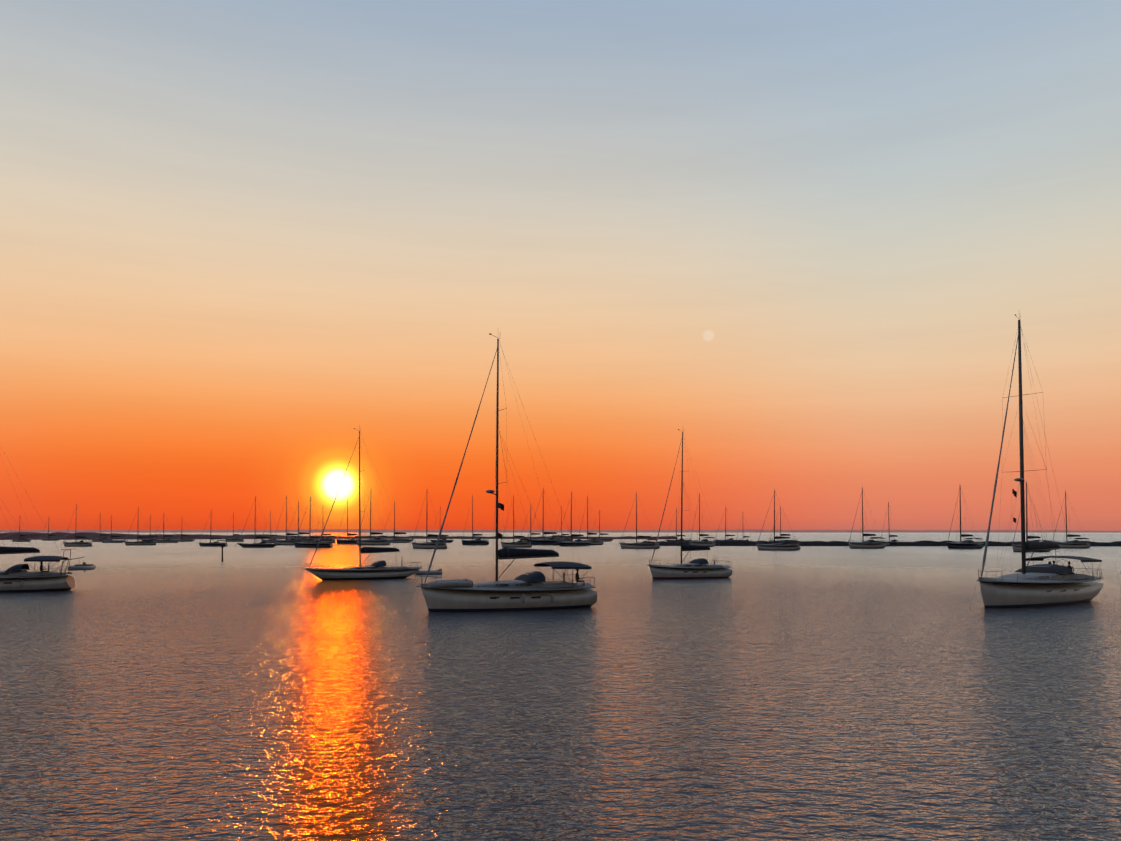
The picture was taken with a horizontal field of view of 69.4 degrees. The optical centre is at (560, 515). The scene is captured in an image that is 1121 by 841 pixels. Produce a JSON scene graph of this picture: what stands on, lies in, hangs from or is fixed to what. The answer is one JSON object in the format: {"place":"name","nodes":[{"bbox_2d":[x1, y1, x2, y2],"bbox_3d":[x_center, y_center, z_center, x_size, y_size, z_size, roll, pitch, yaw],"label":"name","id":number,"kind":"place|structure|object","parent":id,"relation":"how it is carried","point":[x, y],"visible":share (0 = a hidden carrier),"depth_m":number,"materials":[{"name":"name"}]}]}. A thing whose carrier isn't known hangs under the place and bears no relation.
{"place":"outdoors","nodes":[
{"label":"outdoors","id":0,"kind":"place"},
{"bbox_2d":[0,532,356,539],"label":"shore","id":1,"kind":"structure","parent":0,"point":[37,536],"depth_m":536.58,"materials":[{"name":"black"}]},
{"bbox_2d":[357,536,675,538],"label":"shore","id":2,"kind":"structure","parent":0,"point":[494,537],"depth_m":576.04,"materials":[{"name":"black"}]},
{"bbox_2d":[0,533,1120,840],"bbox_3d":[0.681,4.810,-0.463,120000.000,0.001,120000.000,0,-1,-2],"label":"water","id":3,"kind":"structure","parent":0,"point":[178,691],"depth_m":23.45,"materials":[{"name":"grey liquid"}]},
{"bbox_2d":[10,519,30,541],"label":"yacht","id":4,"kind":"object","parent":3,"relation":"on","point":[22,540],"visible":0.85,"depth_m":407.05,"materials":[{"name":"white plastic"}]},
{"bbox_2d":[0,453,95,591],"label":"yacht","id":5,"kind":"object","parent":3,"relation":"on","point":[18,578],"visible":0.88,"depth_m":65.90,"materials":[{"name":"white plastic"}]},
{"bbox_2d":[39,518,60,540],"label":"yacht","id":6,"kind":"object","parent":3,"relation":"on","point":[48,538],"visible":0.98,"depth_m":465.88,"materials":[{"name":"white plastic"}]},
{"bbox_2d":[60,504,92,546],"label":"yacht","id":7,"kind":"object","parent":3,"relation":"on","point":[81,543],"visible":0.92,"depth_m":271.97,"materials":[{"name":"blue plastic"}]},
{"bbox_2d":[91,514,111,541],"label":"yacht","id":8,"kind":"object","parent":3,"relation":"on","point":[97,540],"visible":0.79,"depth_m":408.63,"materials":[{"name":"white plastic"}]},
{"bbox_2d":[99,515,125,542],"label":"yacht","id":9,"kind":"object","parent":3,"relation":"on","point":[112,541],"visible":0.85,"depth_m":363.59,"materials":[{"name":"white plastic"}]},
{"bbox_2d":[122,510,155,544],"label":"yacht","id":10,"kind":"object","parent":3,"relation":"on","point":[143,542],"visible":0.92,"depth_m":297.76,"materials":[{"name":"blue plastic"}]},
{"bbox_2d":[140,517,161,541],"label":"yacht","id":11,"kind":"object","parent":3,"relation":"on","point":[151,540],"visible":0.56,"depth_m":409.33,"materials":[{"name":"blue plastic"}]},
{"bbox_2d":[153,520,177,542],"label":"yacht","id":12,"kind":"object","parent":3,"relation":"on","point":[164,540],"visible":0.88,"depth_m":364.04,"materials":[{"name":"white plastic"}]},
{"bbox_2d":[171,519,194,541],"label":"yacht","id":13,"kind":"object","parent":3,"relation":"on","point":[185,540],"visible":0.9,"depth_m":409.48,"materials":[{"name":"white plastic"}]},
{"bbox_2d":[199,512,227,545],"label":"yacht","id":14,"kind":"object","parent":3,"relation":"on","point":[216,543],"visible":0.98,"depth_m":272.90,"materials":[{"name":"blue plastic"}]},
{"bbox_2d":[224,512,243,541],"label":"yacht","id":15,"kind":"object","parent":3,"relation":"on","point":[236,539],"visible":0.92,"depth_m":410.90,"materials":[{"name":"blue plastic"}]},
{"bbox_2d":[235,497,277,547],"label":"yacht","id":16,"kind":"object","parent":3,"relation":"on","point":[262,544],"visible":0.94,"depth_m":252.36,"materials":[{"name":"blue plastic"}]},
{"bbox_2d":[261,511,282,542],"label":"yacht","id":17,"kind":"object","parent":3,"relation":"on","point":[270,540],"visible":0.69,"depth_m":365.61,"materials":[{"name":"blue plastic"}]},
{"bbox_2d":[273,495,303,544],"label":"yacht","id":18,"kind":"object","parent":3,"relation":"on","point":[291,541],"visible":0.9,"depth_m":299.36,"materials":[{"name":"blue plastic"}]},
{"bbox_2d":[285,500,313,542],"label":"yacht","id":19,"kind":"object","parent":3,"relation":"on","point":[304,539],"visible":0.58,"depth_m":366.10,"materials":[{"name":"blue plastic"}]},
{"bbox_2d":[291,495,332,547],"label":"yacht","id":20,"kind":"object","parent":3,"relation":"on","point":[309,544],"visible":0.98,"depth_m":252.56,"materials":[{"name":"blue plastic"}]},
{"bbox_2d":[313,506,335,542],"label":"yacht","id":21,"kind":"object","parent":3,"relation":"on","point":[331,541],"visible":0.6,"depth_m":365.80,"materials":[{"name":"blue plastic"}]},
{"bbox_2d":[334,499,358,543],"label":"yacht","id":22,"kind":"object","parent":3,"relation":"on","point":[348,541],"visible":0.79,"depth_m":329.59,"materials":[{"name":"blue plastic"}]},
{"bbox_2d":[298,425,421,579],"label":"yacht","id":23,"kind":"object","parent":3,"relation":"on","point":[377,570],"visible":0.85,"depth_m":83.01,"materials":[{"name":"blue plastic"}]},
{"bbox_2d":[356,494,389,544],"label":"yacht","id":24,"kind":"object","parent":3,"relation":"on","point":[378,541],"visible":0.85,"depth_m":300.10,"materials":[{"name":"white plastic"}]},
{"bbox_2d":[380,500,413,542],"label":"yacht","id":25,"kind":"object","parent":3,"relation":"on","point":[394,540],"visible":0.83,"depth_m":367.36,"materials":[{"name":"blue plastic"}]},
{"bbox_2d":[408,490,446,548],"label":"yacht","id":26,"kind":"object","parent":3,"relation":"on","point":[427,545],"visible":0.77,"depth_m":235.61,"materials":[{"name":"white plastic"}]},
{"bbox_2d":[415,569,442,574],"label":"dinghy","id":27,"kind":"object","parent":3,"relation":"on","point":[439,571],"visible":0.81,"depth_m":92.18,"materials":[{"name":"grey rubber"}]},
{"bbox_2d":[430,509,452,542],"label":"yacht","id":28,"kind":"object","parent":3,"relation":"on","point":[448,541],"visible":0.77,"depth_m":368.00,"materials":[{"name":"blue plastic"}]},
{"bbox_2d":[459,494,488,544],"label":"yacht","id":29,"kind":"object","parent":3,"relation":"on","point":[478,541],"visible":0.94,"depth_m":301.54,"materials":[{"name":"white plastic"}]},
{"bbox_2d":[404,333,596,611],"bbox_3d":[-3.740,-2.701,50.822,12.482,18.186,3.956,0,-1,-22],"label":"yacht","id":30,"kind":"object","parent":3,"relation":"on","point":[535,590],"visible":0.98,"depth_m":50.24,"materials":[{"name":"white plastic"}]},
{"bbox_2d":[498,494,531,547],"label":"yacht","id":31,"kind":"object","parent":3,"relation":"on","point":[514,544],"visible":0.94,"depth_m":255.11,"materials":[{"name":"white plastic"}]},
{"bbox_2d":[517,506,540,541],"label":"yacht","id":32,"kind":"object","parent":3,"relation":"on","point":[530,528],"visible":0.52,"depth_m":369.21,"materials":[{"name":"blue plastic"}]},
{"bbox_2d":[526,488,565,544],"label":"yacht","id":33,"kind":"object","parent":3,"relation":"on","point":[550,541],"visible":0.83,"depth_m":301.51,"materials":[{"name":"blue plastic"}]},
{"bbox_2d":[554,507,570,541],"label":"yacht","id":34,"kind":"object","parent":3,"relation":"on","point":[567,540],"visible":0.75,"depth_m":369.59,"materials":[{"name":"blue plastic"}]},
{"bbox_2d":[553,492,592,545],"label":"yacht","id":35,"kind":"object","parent":3,"relation":"on","point":[577,542],"visible":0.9,"depth_m":277.02,"materials":[{"name":"blue plastic"}]},
{"bbox_2d":[577,494,603,544],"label":"yacht","id":36,"kind":"object","parent":3,"relation":"on","point":[596,542],"visible":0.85,"depth_m":303.04,"materials":[{"name":"blue plastic"}]},
{"bbox_2d":[589,510,613,541],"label":"yacht","id":37,"kind":"object","parent":3,"relation":"on","point":[606,540],"visible":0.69,"depth_m":416.52,"materials":[{"name":"blue plastic"}]},
{"bbox_2d":[617,492,659,548],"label":"yacht","id":38,"kind":"object","parent":3,"relation":"on","point":[641,545],"visible":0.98,"depth_m":237.37,"materials":[{"name":"white plastic"}]},
{"bbox_2d":[664,508,690,541],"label":"yacht","id":39,"kind":"object","parent":3,"relation":"on","point":[676,540],"visible":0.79,"depth_m":371.14,"materials":[{"name":"blue plastic"}]},
{"bbox_2d":[641,429,731,578],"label":"yacht","id":40,"kind":"object","parent":3,"relation":"on","point":[700,568],"visible":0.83,"depth_m":84.05,"materials":[{"name":"white plastic"}]},
{"bbox_2d":[688,492,715,546],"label":"yacht","id":41,"kind":"object","parent":3,"relation":"on","point":[705,542],"visible":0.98,"depth_m":267.53,"materials":[{"name":"blue plastic"}]},
{"bbox_2d":[714,508,740,540],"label":"yacht","id":42,"kind":"object","parent":3,"relation":"on","point":[725,530],"visible":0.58,"depth_m":371.90,"materials":[{"name":"blue plastic"}]},
{"bbox_2d":[754,490,800,549],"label":"yacht","id":43,"kind":"object","parent":3,"relation":"on","point":[784,545],"visible":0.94,"depth_m":215.46,"materials":[{"name":"white plastic"}]},
{"bbox_2d":[768,506,797,541],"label":"yacht","id":44,"kind":"object","parent":3,"relation":"on","point":[771,540],"visible":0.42,"depth_m":335.61,"materials":[{"name":"blue plastic"}]},
{"bbox_2d":[845,487,885,548],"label":"yacht","id":45,"kind":"object","parent":3,"relation":"on","point":[871,543],"visible":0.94,"depth_m":239.86,"materials":[{"name":"white plastic"}]},
{"bbox_2d":[647,540,1120,545],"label":"breakwater","id":46,"kind":"object","parent":3,"relation":"on","point":[817,543],"visible":0.4,"depth_m":280.69,"materials":[{"name":"grey stone"}]},
{"bbox_2d":[880,502,899,544],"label":"yacht","id":47,"kind":"object","parent":3,"relation":"on","point":[894,540],"visible":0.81,"depth_m":280.78,"materials":[{"name":"white plastic"}]},
{"bbox_2d":[944,488,983,548],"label":"yacht","id":48,"kind":"object","parent":3,"relation":"on","point":[967,544],"visible":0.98,"depth_m":232.69,"materials":[{"name":"blue plastic"}]},
{"bbox_2d":[1009,480,1051,551],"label":"yacht","id":49,"kind":"object","parent":3,"relation":"on","point":[1016,548],"visible":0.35,"depth_m":199.06,"materials":[{"name":"blue plastic"}]},
{"bbox_2d":[969,314,1103,609],"bbox_3d":[31.338,-3.662,54.700,14.975,20.481,4.551,1,-2,-35],"label":"yacht","id":50,"kind":"object","parent":3,"relation":"on","point":[1048,584],"visible":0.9,"depth_m":54.16,"materials":[{"name":"white plastic"}]},
{"bbox_2d":[1051,489,1090,547],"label":"yacht","id":51,"kind":"object","parent":3,"relation":"on","point":[1071,544],"visible":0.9,"depth_m":241.54,"materials":[{"name":"white plastic"}]},
{"bbox_2d":[0,529,1120,532],"bbox_3d":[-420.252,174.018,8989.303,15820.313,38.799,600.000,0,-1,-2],"label":"shore","id":52,"kind":"structure","parent":0,"point":[540,531],"depth_m":8784.43,"materials":[{"name":"grey"}]},
{"bbox_2d":[0,0,1120,530],"label":"sky","id":53,"kind":"structure","parent":0,"point":[803,241],"materials":[{"name":"orange"}]},
{"bbox_2d":[302,450,373,518],"bbox_3d":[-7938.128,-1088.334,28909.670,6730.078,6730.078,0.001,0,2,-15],"label":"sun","id":54,"kind":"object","parent":53,"relation":"in","point":[323,475],"visible":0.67,"depth_m":28899.85,"materials":[{"name":"yellow"}]}
]}

